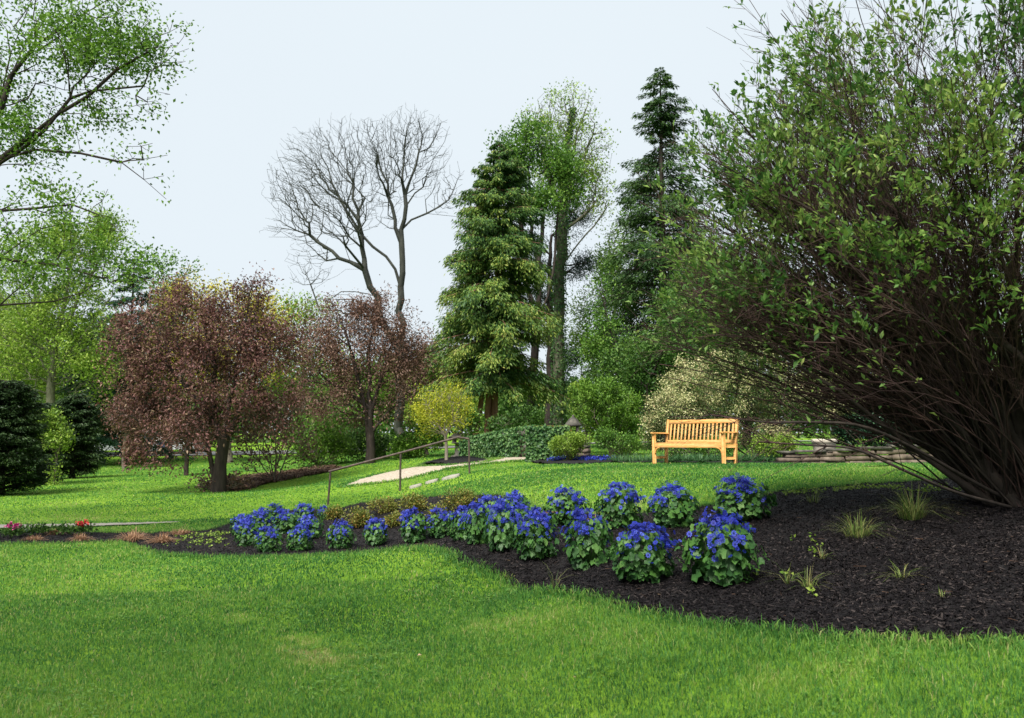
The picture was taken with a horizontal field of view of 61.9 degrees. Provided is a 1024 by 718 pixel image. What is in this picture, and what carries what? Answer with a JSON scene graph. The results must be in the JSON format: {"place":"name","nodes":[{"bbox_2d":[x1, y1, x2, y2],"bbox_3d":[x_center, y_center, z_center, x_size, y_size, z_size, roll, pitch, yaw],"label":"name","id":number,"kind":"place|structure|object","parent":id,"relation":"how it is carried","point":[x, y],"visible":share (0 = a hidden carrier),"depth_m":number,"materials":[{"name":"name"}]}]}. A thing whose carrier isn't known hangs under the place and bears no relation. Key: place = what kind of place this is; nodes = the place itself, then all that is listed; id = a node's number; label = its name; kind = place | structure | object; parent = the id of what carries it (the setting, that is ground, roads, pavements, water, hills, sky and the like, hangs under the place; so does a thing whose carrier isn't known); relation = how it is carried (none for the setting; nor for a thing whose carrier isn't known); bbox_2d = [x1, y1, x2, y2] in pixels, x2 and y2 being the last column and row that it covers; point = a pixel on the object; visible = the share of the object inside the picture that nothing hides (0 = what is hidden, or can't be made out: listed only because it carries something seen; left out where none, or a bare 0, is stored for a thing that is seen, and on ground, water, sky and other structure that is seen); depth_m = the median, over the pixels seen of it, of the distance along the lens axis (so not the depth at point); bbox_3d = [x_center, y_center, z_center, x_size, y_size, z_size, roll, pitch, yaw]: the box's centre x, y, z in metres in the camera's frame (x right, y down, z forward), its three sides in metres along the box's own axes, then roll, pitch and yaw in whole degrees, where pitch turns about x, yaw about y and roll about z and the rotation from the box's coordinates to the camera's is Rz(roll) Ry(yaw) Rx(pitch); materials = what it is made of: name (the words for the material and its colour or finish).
{"place":"outdoors","nodes":[
{"label":"outdoors","id":0,"kind":"place"},
{"bbox_2d":[107,440,810,455],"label":"road","id":1,"kind":"structure","parent":0,"point":[204,453],"depth_m":68.65,"materials":[{"name":"grey asphalt"}]},
{"bbox_2d":[0,442,927,519],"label":"lawn grass","id":2,"kind":"structure","parent":0,"point":[198,469],"depth_m":24.74,"materials":[{"name":"green plant"}]},
{"bbox_2d":[0,462,943,594],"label":"lawn grass","id":3,"kind":"structure","parent":0,"point":[878,468],"depth_m":12.26,"materials":[{"name":"green plant"}]},
{"bbox_2d":[0,433,1023,717],"bbox_3d":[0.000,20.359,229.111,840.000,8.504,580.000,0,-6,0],"label":"ground","id":4,"kind":"structure","parent":0,"point":[418,571],"depth_m":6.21,"materials":[{"name":"green plant"}]},
{"bbox_2d":[0,378,58,494],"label":"yew shrub","id":5,"kind":"object","parent":4,"relation":"on","point":[20,427],"visible":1,"depth_m":26.72,"materials":[{"name":"green plant"}]},
{"bbox_2d":[0,279,71,411],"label":"yellow green tree","id":6,"kind":"object","parent":4,"relation":"on","point":[43,372],"visible":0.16,"depth_m":56.54,"materials":[{"name":"grey plant"}]},
{"bbox_2d":[18,402,66,483],"bbox_3d":[-18.153,3.286,32.832,1.886,3.246,2.021,0,-6,0],"label":"yew shrub","id":7,"kind":"object","parent":4,"relation":"on","point":[48,450],"visible":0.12,"depth_m":32.76,"materials":[{"name":"green plant"}]},
{"bbox_2d":[35,404,78,485],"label":"green shrub","id":8,"kind":"object","parent":4,"relation":"on","point":[58,429],"visible":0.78,"depth_m":31.77,"materials":[{"name":"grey plant"}]},
{"bbox_2d":[0,286,125,401],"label":"woodland tree","id":9,"kind":"object","parent":4,"relation":"on","point":[62,367],"visible":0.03,"depth_m":65.50,"materials":[{"name":"green plant"}]},
{"bbox_2d":[0,201,139,450],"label":"light green tree","id":10,"kind":"object","parent":4,"relation":"on","point":[58,333],"visible":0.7,"depth_m":49.97,"materials":[{"name":"green plant"}]},
{"bbox_2d":[51,393,112,478],"bbox_3d":[-19.381,3.444,37.769,3.287,3.858,3.048,-3,-6,26],"label":"yew shrub","id":11,"kind":"object","parent":4,"relation":"on","point":[84,425],"visible":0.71,"depth_m":37.60,"materials":[{"name":"green plant"}]},
{"bbox_2d":[55,309,138,463],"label":"spruce tree","id":12,"kind":"object","parent":4,"relation":"on","point":[107,439],"visible":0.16,"depth_m":53.85,"materials":[{"name":"green plant"}]},
{"bbox_2d":[0,0,203,305],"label":"overhanging tree","id":13,"kind":"object","parent":4,"relation":"on","point":[85,51],"visible":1,"depth_m":13.35,"materials":[{"name":"green plant"}]},
{"bbox_2d":[99,390,153,468],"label":"maple sapling","id":14,"kind":"object","parent":4,"relation":"on","point":[125,436],"visible":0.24,"depth_m":49.64,"materials":[{"name":"green plant"}]},
{"bbox_2d":[81,255,194,462],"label":"spruce tree","id":15,"kind":"object","parent":4,"relation":"on","point":[128,299],"visible":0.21,"depth_m":58.11,"materials":[{"name":"green plant"}]},
{"bbox_2d":[119,245,208,458],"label":"green top tree","id":16,"kind":"object","parent":4,"relation":"on","point":[162,268],"visible":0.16,"depth_m":62.52,"materials":[{"name":"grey plant"}]},
{"bbox_2d":[152,392,208,475],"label":"maple sapling","id":17,"kind":"object","parent":4,"relation":"on","point":[186,466],"visible":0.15,"depth_m":35.67,"materials":[{"name":"green plant"}]},
{"bbox_2d":[89,260,319,491],"bbox_3d":[-9.746,0.546,27.087,6.354,7.482,5.204,4,-7,-32],"label":"crabapple tree","id":18,"kind":"object","parent":4,"relation":"on","point":[252,358],"visible":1,"depth_m":26.69,"materials":[{"name":"brown plant"}]},
{"bbox_2d":[140,265,304,462],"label":"yellow blossom tree","id":19,"kind":"object","parent":4,"relation":"on","point":[229,459],"visible":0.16,"depth_m":54.97,"materials":[{"name":"grey plant"}]},
{"bbox_2d":[184,460,261,491],"bbox_3d":[-9.237,3.749,27.085,2.369,1.066,1.451,0,-6,0],"label":"brush","id":20,"kind":"object","parent":4,"relation":"on","point":[240,479],"visible":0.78,"depth_m":26.95,"materials":[{"name":"brown plant"}]},
{"bbox_2d":[228,384,328,483],"bbox_3d":[-8.258,2.557,29.946,3.453,3.641,2.652,3,-6,-24],"label":"brush","id":21,"kind":"object","parent":4,"relation":"on","point":[287,456],"visible":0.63,"depth_m":29.75,"materials":[{"name":"brown plant"}]},
{"bbox_2d":[229,464,342,490],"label":"fallen leaf litter","id":22,"kind":"object","parent":4,"relation":"on","point":[255,477],"visible":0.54,"depth_m":30.80,"materials":[{"name":"brown plant"}]},
{"bbox_2d":[252,283,355,455],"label":"pale yellow tree","id":23,"kind":"object","parent":4,"relation":"on","point":[295,314],"visible":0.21,"depth_m":60.02,"materials":[{"name":"grey plant"}]},
{"bbox_2d":[281,409,359,467],"bbox_3d":[-7.835,3.247,34.835,3.343,2.456,2.769,0,-6,0],"label":"brush","id":24,"kind":"object","parent":4,"relation":"on","point":[334,443],"visible":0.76,"depth_m":34.51,"materials":[{"name":"green plant"}]},
{"bbox_2d":[283,396,359,462],"bbox_3d":[-8.389,3.162,37.911,3.547,3.070,2.714,0,-6,0],"label":"green shrub","id":25,"kind":"object","parent":4,"relation":"on","point":[341,425],"visible":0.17,"depth_m":37.65,"materials":[{"name":"grey plant"}]},
{"bbox_2d":[277,274,438,463],"bbox_3d":[-5.929,0.388,32.947,6.501,7.415,4.228,0,-6,0],"label":"crabapple tree","id":26,"kind":"object","parent":4,"relation":"on","point":[331,351],"visible":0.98,"depth_m":32.86,"materials":[{"name":"brown plant"}]},
{"bbox_2d":[305,353,412,440],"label":"distant tree","id":27,"kind":"object","parent":4,"relation":"on","point":[379,395],"visible":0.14,"depth_m":73.55,"materials":[{"name":"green plant"}]},
{"bbox_2d":[261,104,463,455],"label":"bare tree","id":28,"kind":"object","parent":4,"relation":"on","point":[363,265],"visible":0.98,"depth_m":42.69,"materials":[{"name":"grey plant"}]},
{"bbox_2d":[336,423,407,461],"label":"green shrub","id":29,"kind":"object","parent":4,"relation":"on","point":[382,438],"visible":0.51,"depth_m":36.41,"materials":[{"name":"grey plant"}]},
{"bbox_2d":[327,436,470,505],"bbox_3d":[-2.578,2.631,19.607,3.266,1.720,0.106,1,-6,-9],"label":"handrail","id":30,"kind":"object","parent":4,"relation":"on","point":[390,455],"visible":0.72,"depth_m":19.63,"materials":[{"name":"metal"}]},
{"bbox_2d":[386,419,449,459],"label":"green shrub","id":31,"kind":"object","parent":4,"relation":"on","point":[403,441],"visible":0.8,"depth_m":33.53,"materials":[{"name":"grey plant"}]},
{"bbox_2d":[388,322,456,454],"bbox_3d":[-3.511,1.172,37.027,3.764,6.184,2.997,0,-6,0],"label":"maroon shrub tree","id":32,"kind":"object","parent":4,"relation":"on","point":[420,377],"visible":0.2,"depth_m":36.92,"materials":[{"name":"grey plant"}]},
{"bbox_2d":[336,456,524,487],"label":"path edge grass","id":33,"kind":"structure","parent":4,"relation":"on","point":[345,485],"depth_m":24.43,"materials":[{"name":"green plant"}]},
{"bbox_2d":[384,358,484,444],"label":"distant tree","id":34,"kind":"object","parent":4,"relation":"on","point":[408,417],"visible":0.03,"depth_m":71.22,"materials":[{"name":"green plant"}]},
{"bbox_2d":[347,457,524,484],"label":"gravel path","id":35,"kind":"structure","parent":4,"relation":"on","point":[407,472],"depth_m":24.35,"materials":[{"name":"beige gravel"}]},
{"bbox_2d":[420,456,486,464],"bbox_3d":[-1.980,3.273,27.554,1.968,0.272,5.295,3,-6,-26],"label":"mulch mound","id":36,"kind":"object","parent":4,"relation":"on","point":[456,459],"visible":0.84,"depth_m":26.47,"materials":[{"name":"soil"}]},
{"bbox_2d":[405,376,476,459],"bbox_3d":[-2.128,1.916,26.401,2.018,2.870,1.970,-4,-7,33],"label":"gold maple","id":37,"kind":"object","parent":36,"relation":"on","point":[424,417],"visible":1,"depth_m":26.35,"materials":[{"name":"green plant"}]},
{"bbox_2d":[446,395,487,450],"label":"green shrub","id":38,"kind":"object","parent":4,"relation":"on","point":[472,428],"visible":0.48,"depth_m":30.84,"materials":[{"name":"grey plant"}]},
{"bbox_2d":[55,369,899,442],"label":"distant woodland","id":39,"kind":"object","parent":4,"relation":"on","point":[391,430],"visible":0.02,"depth_m":103.73,"materials":[{"name":"green plant"}]},
{"bbox_2d":[405,141,577,434],"bbox_3d":[-0.719,-2.441,33.336,6.491,12.543,6.025,-4,-7,38],"label":"cedar tree","id":40,"kind":"object","parent":4,"relation":"on","point":[500,322],"visible":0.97,"depth_m":32.59,"materials":[{"name":"green plant"}]},
{"bbox_2d":[458,424,539,457],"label":"ivy wall","id":41,"kind":"structure","parent":4,"relation":"on","point":[506,442],"depth_m":28.00,"materials":[{"name":"plant"}]},
{"bbox_2d":[0,473,1021,717],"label":"clover","id":42,"kind":"object","parent":4,"relation":"on","point":[16,685],"visible":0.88,"depth_m":6.20,"materials":[{"name":"green plant"}]},
{"bbox_2d":[0,477,1023,643],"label":"bark mulch","id":43,"kind":"object","parent":4,"relation":"on","point":[599,569],"visible":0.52,"depth_m":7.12,"materials":[{"name":"black wood"}]},
{"bbox_2d":[0,521,29,537],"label":"bedding plant","id":44,"kind":"object","parent":43,"relation":"on","point":[13,530],"visible":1,"depth_m":14.43,"materials":[{"name":"green plant"}]},
{"bbox_2d":[232,514,261,546],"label":"blue cineraria","id":45,"kind":"object","parent":43,"relation":"on","point":[247,533],"visible":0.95,"depth_m":12.86,"materials":[{"name":"green plant"}]},
{"bbox_2d":[249,506,273,531],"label":"blue cineraria","id":46,"kind":"object","parent":43,"relation":"on","point":[261,516],"visible":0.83,"depth_m":14.56,"materials":[{"name":"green plant"}]},
{"bbox_2d":[253,525,283,552],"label":"blue cineraria","id":47,"kind":"object","parent":43,"relation":"on","point":[268,539],"visible":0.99,"depth_m":12.21,"materials":[{"name":"green plant"}]},
{"bbox_2d":[270,507,298,533],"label":"blue cineraria","id":48,"kind":"object","parent":43,"relation":"on","point":[284,521],"visible":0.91,"depth_m":14.16,"materials":[{"name":"green plant"}]},
{"bbox_2d":[285,525,316,551],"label":"blue cineraria","id":49,"kind":"object","parent":43,"relation":"on","point":[300,542],"visible":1,"depth_m":12.25,"materials":[{"name":"green plant"}]},
{"bbox_2d":[295,514,324,538],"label":"blue cineraria","id":50,"kind":"object","parent":43,"relation":"on","point":[305,520],"visible":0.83,"depth_m":13.42,"materials":[{"name":"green plant"}]},
{"bbox_2d":[322,518,356,548],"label":"blue cineraria","id":51,"kind":"object","parent":43,"relation":"on","point":[338,537],"visible":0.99,"depth_m":12.40,"materials":[{"name":"green plant"}]},
{"bbox_2d":[339,504,373,527],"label":"spirea bush","id":52,"kind":"object","parent":43,"relation":"on","point":[359,517],"visible":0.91,"depth_m":14.04,"materials":[{"name":"yellow plant"}]},
{"bbox_2d":[362,515,388,545],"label":"blue cineraria","id":53,"kind":"object","parent":43,"relation":"on","point":[375,533],"visible":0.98,"depth_m":12.58,"materials":[{"name":"green plant"}]},
{"bbox_2d":[366,493,398,514],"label":"spirea bush","id":54,"kind":"object","parent":43,"relation":"on","point":[384,504],"visible":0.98,"depth_m":15.10,"materials":[{"name":"yellow plant"}]},
{"bbox_2d":[396,506,429,542],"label":"blue cineraria","id":55,"kind":"object","parent":43,"relation":"on","point":[413,521],"visible":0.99,"depth_m":12.63,"materials":[{"name":"green plant"}]},
{"bbox_2d":[398,490,430,511],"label":"spirea bush","id":56,"kind":"object","parent":43,"relation":"on","point":[418,502],"visible":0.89,"depth_m":14.54,"materials":[{"name":"yellow plant"}]},
{"bbox_2d":[425,506,450,538],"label":"blue cineraria","id":57,"kind":"object","parent":43,"relation":"on","point":[437,530],"visible":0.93,"depth_m":12.61,"materials":[{"name":"green plant"}]},
{"bbox_2d":[437,485,477,510],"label":"spirea bush","id":58,"kind":"object","parent":43,"relation":"on","point":[462,498],"visible":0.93,"depth_m":13.99,"materials":[{"name":"yellow plant"}]},
{"bbox_2d":[446,505,472,540],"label":"blue cineraria","id":59,"kind":"object","parent":43,"relation":"on","point":[454,533],"visible":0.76,"depth_m":10.38,"materials":[{"name":"green plant"}]},
{"bbox_2d":[460,498,492,543],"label":"blue cineraria","id":60,"kind":"object","parent":43,"relation":"on","point":[474,527],"visible":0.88,"depth_m":9.86,"materials":[{"name":"green plant"}]},
{"bbox_2d":[483,498,518,551],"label":"blue cineraria","id":61,"kind":"object","parent":43,"relation":"on","point":[499,539],"visible":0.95,"depth_m":9.25,"materials":[{"name":"green plant"}]},
{"bbox_2d":[0,473,1023,649],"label":"edge grass","id":62,"kind":"structure","parent":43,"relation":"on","point":[443,553],"depth_m":8.35,"materials":[{"name":"green plant"}]},
{"bbox_2d":[499,489,531,518],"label":"blue cineraria","id":63,"kind":"object","parent":43,"relation":"on","point":[514,497],"visible":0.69,"depth_m":12.39,"materials":[{"name":"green plant"}]},
{"bbox_2d":[509,505,564,559],"bbox_3d":[0.239,1.812,8.919,0.502,0.567,0.534,4,-7,-32],"label":"blue cineraria","id":64,"kind":"object","parent":43,"relation":"on","point":[541,525],"visible":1,"depth_m":8.81,"materials":[{"name":"green plant"}]},
{"bbox_2d":[138,483,960,595],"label":"seedlings","id":65,"kind":"object","parent":43,"relation":"on","point":[844,487],"visible":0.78,"depth_m":11.07,"materials":[{"name":"green plant"}]},
{"bbox_2d":[541,484,592,526],"bbox_3d":[0.663,1.831,10.665,0.623,0.537,0.557,3,-6,-27],"label":"blue cineraria","id":66,"kind":"object","parent":43,"relation":"on","point":[562,504],"visible":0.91,"depth_m":10.53,"materials":[{"name":"green plant"}]},
{"bbox_2d":[560,503,613,569],"bbox_3d":[0.745,1.750,8.415,0.588,0.656,0.525,-4,-7,36],"label":"blue cineraria","id":67,"kind":"object","parent":43,"relation":"on","point":[595,541],"visible":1,"depth_m":8.27,"materials":[{"name":"green plant"}]},
{"bbox_2d":[594,481,648,528],"bbox_3d":[1.273,1.724,10.014,0.649,0.577,0.598,2,-6,-22],"label":"blue cineraria","id":68,"kind":"object","parent":43,"relation":"on","point":[620,509],"visible":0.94,"depth_m":9.89,"materials":[{"name":"green plant"}]},
{"bbox_2d":[607,521,682,583],"bbox_3d":[1.135,1.644,7.278,0.638,0.516,0.588,3,-6,-26],"label":"blue cineraria","id":69,"kind":"object","parent":43,"relation":"on","point":[640,565],"visible":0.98,"depth_m":7.16,"materials":[{"name":"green plant"}]},
{"bbox_2d":[646,480,699,528],"bbox_3d":[1.783,1.649,9.660,0.638,0.553,0.657,-3,-7,30],"label":"blue cineraria","id":70,"kind":"object","parent":43,"relation":"on","point":[673,512],"visible":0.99,"depth_m":9.52,"materials":[{"name":"green plant"}]},
{"bbox_2d":[674,506,768,586],"bbox_3d":[1.683,1.529,6.957,0.659,0.650,0.678,2,-6,-18],"label":"blue cineraria","id":71,"kind":"object","parent":43,"relation":"on","point":[722,569],"visible":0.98,"depth_m":6.85,"materials":[{"name":"green plant"}]},
{"bbox_2d":[713,472,777,520],"bbox_3d":[2.571,1.542,9.509,0.678,0.567,0.705,-4,-7,32],"label":"blue cineraria","id":72,"kind":"object","parent":43,"relation":"on","point":[736,497],"visible":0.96,"depth_m":9.38,"materials":[{"name":"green plant"}]},
{"bbox_2d":[824,512,911,538],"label":"grass tuft","id":73,"kind":"object","parent":43,"relation":"on","point":[862,530],"visible":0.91,"depth_m":7.89,"materials":[{"name":"green plant"}]},
{"bbox_2d":[847,477,976,520],"bbox_3d":[3.944,1.372,8.435,1.378,0.456,1.260,-4,-7,35],"label":"grass tuft","id":74,"kind":"object","parent":43,"relation":"on","point":[910,512],"visible":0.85,"depth_m":8.36,"materials":[{"name":"green plant"}]},
{"bbox_2d":[483,401,546,431],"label":"green shrub","id":75,"kind":"object","parent":4,"relation":"on","point":[533,415],"visible":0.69,"depth_m":30.69,"materials":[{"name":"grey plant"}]},
{"bbox_2d":[472,388,587,432],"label":"distant tree","id":76,"kind":"object","parent":4,"relation":"on","point":[501,406],"visible":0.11,"depth_m":58.31,"materials":[{"name":"green plant"}]},
{"bbox_2d":[479,108,597,419],"bbox_3d":[1.216,-3.694,38.523,5.485,15.693,3.262,0,-6,0],"label":"leafy tree","id":77,"kind":"object","parent":4,"relation":"on","point":[562,171],"visible":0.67,"depth_m":38.65,"materials":[{"name":"green plant"}]},
{"bbox_2d":[523,423,571,462],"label":"ivy hedge","id":78,"kind":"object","parent":4,"relation":"on","point":[537,440],"depth_m":24.49,"materials":[{"name":"green plant"}]},
{"bbox_2d":[527,189,601,425],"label":"pine tree","id":79,"kind":"object","parent":4,"relation":"on","point":[578,266],"visible":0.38,"depth_m":42.97,"materials":[{"name":"green plant"}]},
{"bbox_2d":[515,77,623,425],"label":"ivy clad tree","id":80,"kind":"object","parent":4,"relation":"on","point":[559,304],"visible":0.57,"depth_m":41.64,"materials":[{"name":"green plant"}]},
{"bbox_2d":[532,455,612,463],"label":"mulch island","id":81,"kind":"structure","parent":4,"relation":"on","point":[570,461],"depth_m":22.15,"materials":[{"name":"soil"}]},
{"bbox_2d":[547,429,587,459],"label":"green shrub","id":82,"kind":"object","parent":81,"relation":"on","point":[571,443],"visible":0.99,"depth_m":23.33,"materials":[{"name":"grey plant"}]},
{"bbox_2d":[566,375,603,452],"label":"green shrub","id":83,"kind":"object","parent":4,"relation":"on","point":[584,426],"visible":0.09,"depth_m":28.86,"materials":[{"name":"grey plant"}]},
{"bbox_2d":[564,209,634,444],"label":"slender lime tree","id":84,"kind":"object","parent":4,"relation":"on","point":[576,333],"visible":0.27,"depth_m":44.39,"materials":[{"name":"green plant"}]},
{"bbox_2d":[565,374,645,455],"bbox_3d":[3.061,1.787,26.923,2.792,2.618,2.007,0,-6,0],"label":"green shrub","id":85,"kind":"object","parent":4,"relation":"on","point":[606,392],"visible":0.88,"depth_m":26.69,"materials":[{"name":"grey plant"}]},
{"bbox_2d":[571,230,723,446],"bbox_3d":[5.539,-0.792,33.270,6.467,8.752,2.818,0,-6,0],"label":"understory tree","id":86,"kind":"object","parent":4,"relation":"on","point":[598,342],"visible":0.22,"depth_m":33.21,"materials":[{"name":"green plant"}]},
{"bbox_2d":[585,195,717,432],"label":"bright green tree","id":87,"kind":"object","parent":4,"relation":"on","point":[612,262],"visible":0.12,"depth_m":41.38,"materials":[{"name":"green plant"}]},
{"bbox_2d":[551,67,771,441],"bbox_3d":[6.673,-4.486,38.797,9.857,18.066,8.032,0,-6,0],"label":"spruce tree","id":88,"kind":"object","parent":4,"relation":"on","point":[659,117],"visible":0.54,"depth_m":38.63,"materials":[{"name":"green plant"}]},
{"bbox_2d":[596,304,755,450],"bbox_3d":[6.118,0.725,30.980,6.368,5.367,4.077,0,-6,0],"label":"evergreen holly","id":89,"kind":"object","parent":4,"relation":"on","point":[629,368],"visible":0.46,"depth_m":30.55,"materials":[{"name":"green plant"}]},
{"bbox_2d":[650,419,738,463],"bbox_3d":[3.828,1.737,17.918,0.666,0.976,1.800,5,-8,-44],"label":"garden bench","id":90,"kind":"object","parent":4,"relation":"on","point":[721,444],"visible":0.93,"depth_m":17.97,"materials":[{"name":"brown wood"}]},
{"bbox_2d":[610,457,922,462],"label":"border soil","id":91,"kind":"structure","parent":4,"relation":"on","point":[726,461],"depth_m":19.70,"materials":[{"name":"brown soil"}]},
{"bbox_2d":[588,425,643,457],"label":"green shrub","id":92,"kind":"object","parent":91,"relation":"on","point":[604,437],"visible":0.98,"depth_m":23.26,"materials":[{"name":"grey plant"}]},
{"bbox_2d":[636,383,718,455],"bbox_3d":[4.437,1.724,22.759,2.243,2.312,1.829,0,-6,0],"label":"pieris shrub","id":93,"kind":"object","parent":91,"relation":"on","point":[654,421],"visible":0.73,"depth_m":22.52,"materials":[{"name":"beige plant"}]},
{"bbox_2d":[668,431,732,456],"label":"green shrub","id":94,"kind":"object","parent":91,"relation":"on","point":[705,451],"visible":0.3,"depth_m":21.73,"materials":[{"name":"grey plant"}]},
{"bbox_2d":[653,340,872,455],"bbox_3d":[6.953,1.029,23.485,6.246,3.799,3.444,0,-6,0],"label":"pieris shrub","id":95,"kind":"object","parent":91,"relation":"on","point":[722,401],"visible":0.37,"depth_m":23.04,"materials":[{"name":"beige plant"}]},
{"bbox_2d":[747,430,797,460],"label":"green shrub","id":96,"kind":"object","parent":91,"relation":"on","point":[784,439],"visible":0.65,"depth_m":21.25,"materials":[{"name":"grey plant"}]},
{"bbox_2d":[803,431,840,461],"bbox_3d":[7.470,2.113,20.464,0.789,0.781,0.755,0,-6,0],"label":"planter","id":97,"kind":"object","parent":91,"relation":"on","point":[826,442],"visible":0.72,"depth_m":20.32,"materials":[{"name":"ceramic"}]},
{"bbox_2d":[828,410,915,448],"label":"rhododendron","id":98,"kind":"object","parent":91,"relation":"on","point":[847,440],"visible":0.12,"depth_m":22.73,"materials":[{"name":"green plant"}]},
{"bbox_2d":[619,0,1023,508],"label":"arching shrub","id":99,"kind":"object","parent":4,"relation":"on","point":[967,433],"visible":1,"depth_m":8.14,"materials":[{"name":"green plant"}]},
{"bbox_2d":[775,444,931,462],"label":"stone wall","id":100,"kind":"structure","parent":4,"relation":"on","point":[822,457],"depth_m":19.70,"materials":[{"name":"beige stone"}]},
{"bbox_2d":[0,0,1023,432],"label":"sky","id":101,"kind":"structure","parent":0,"point":[266,70],"materials":[{"name":"white"}]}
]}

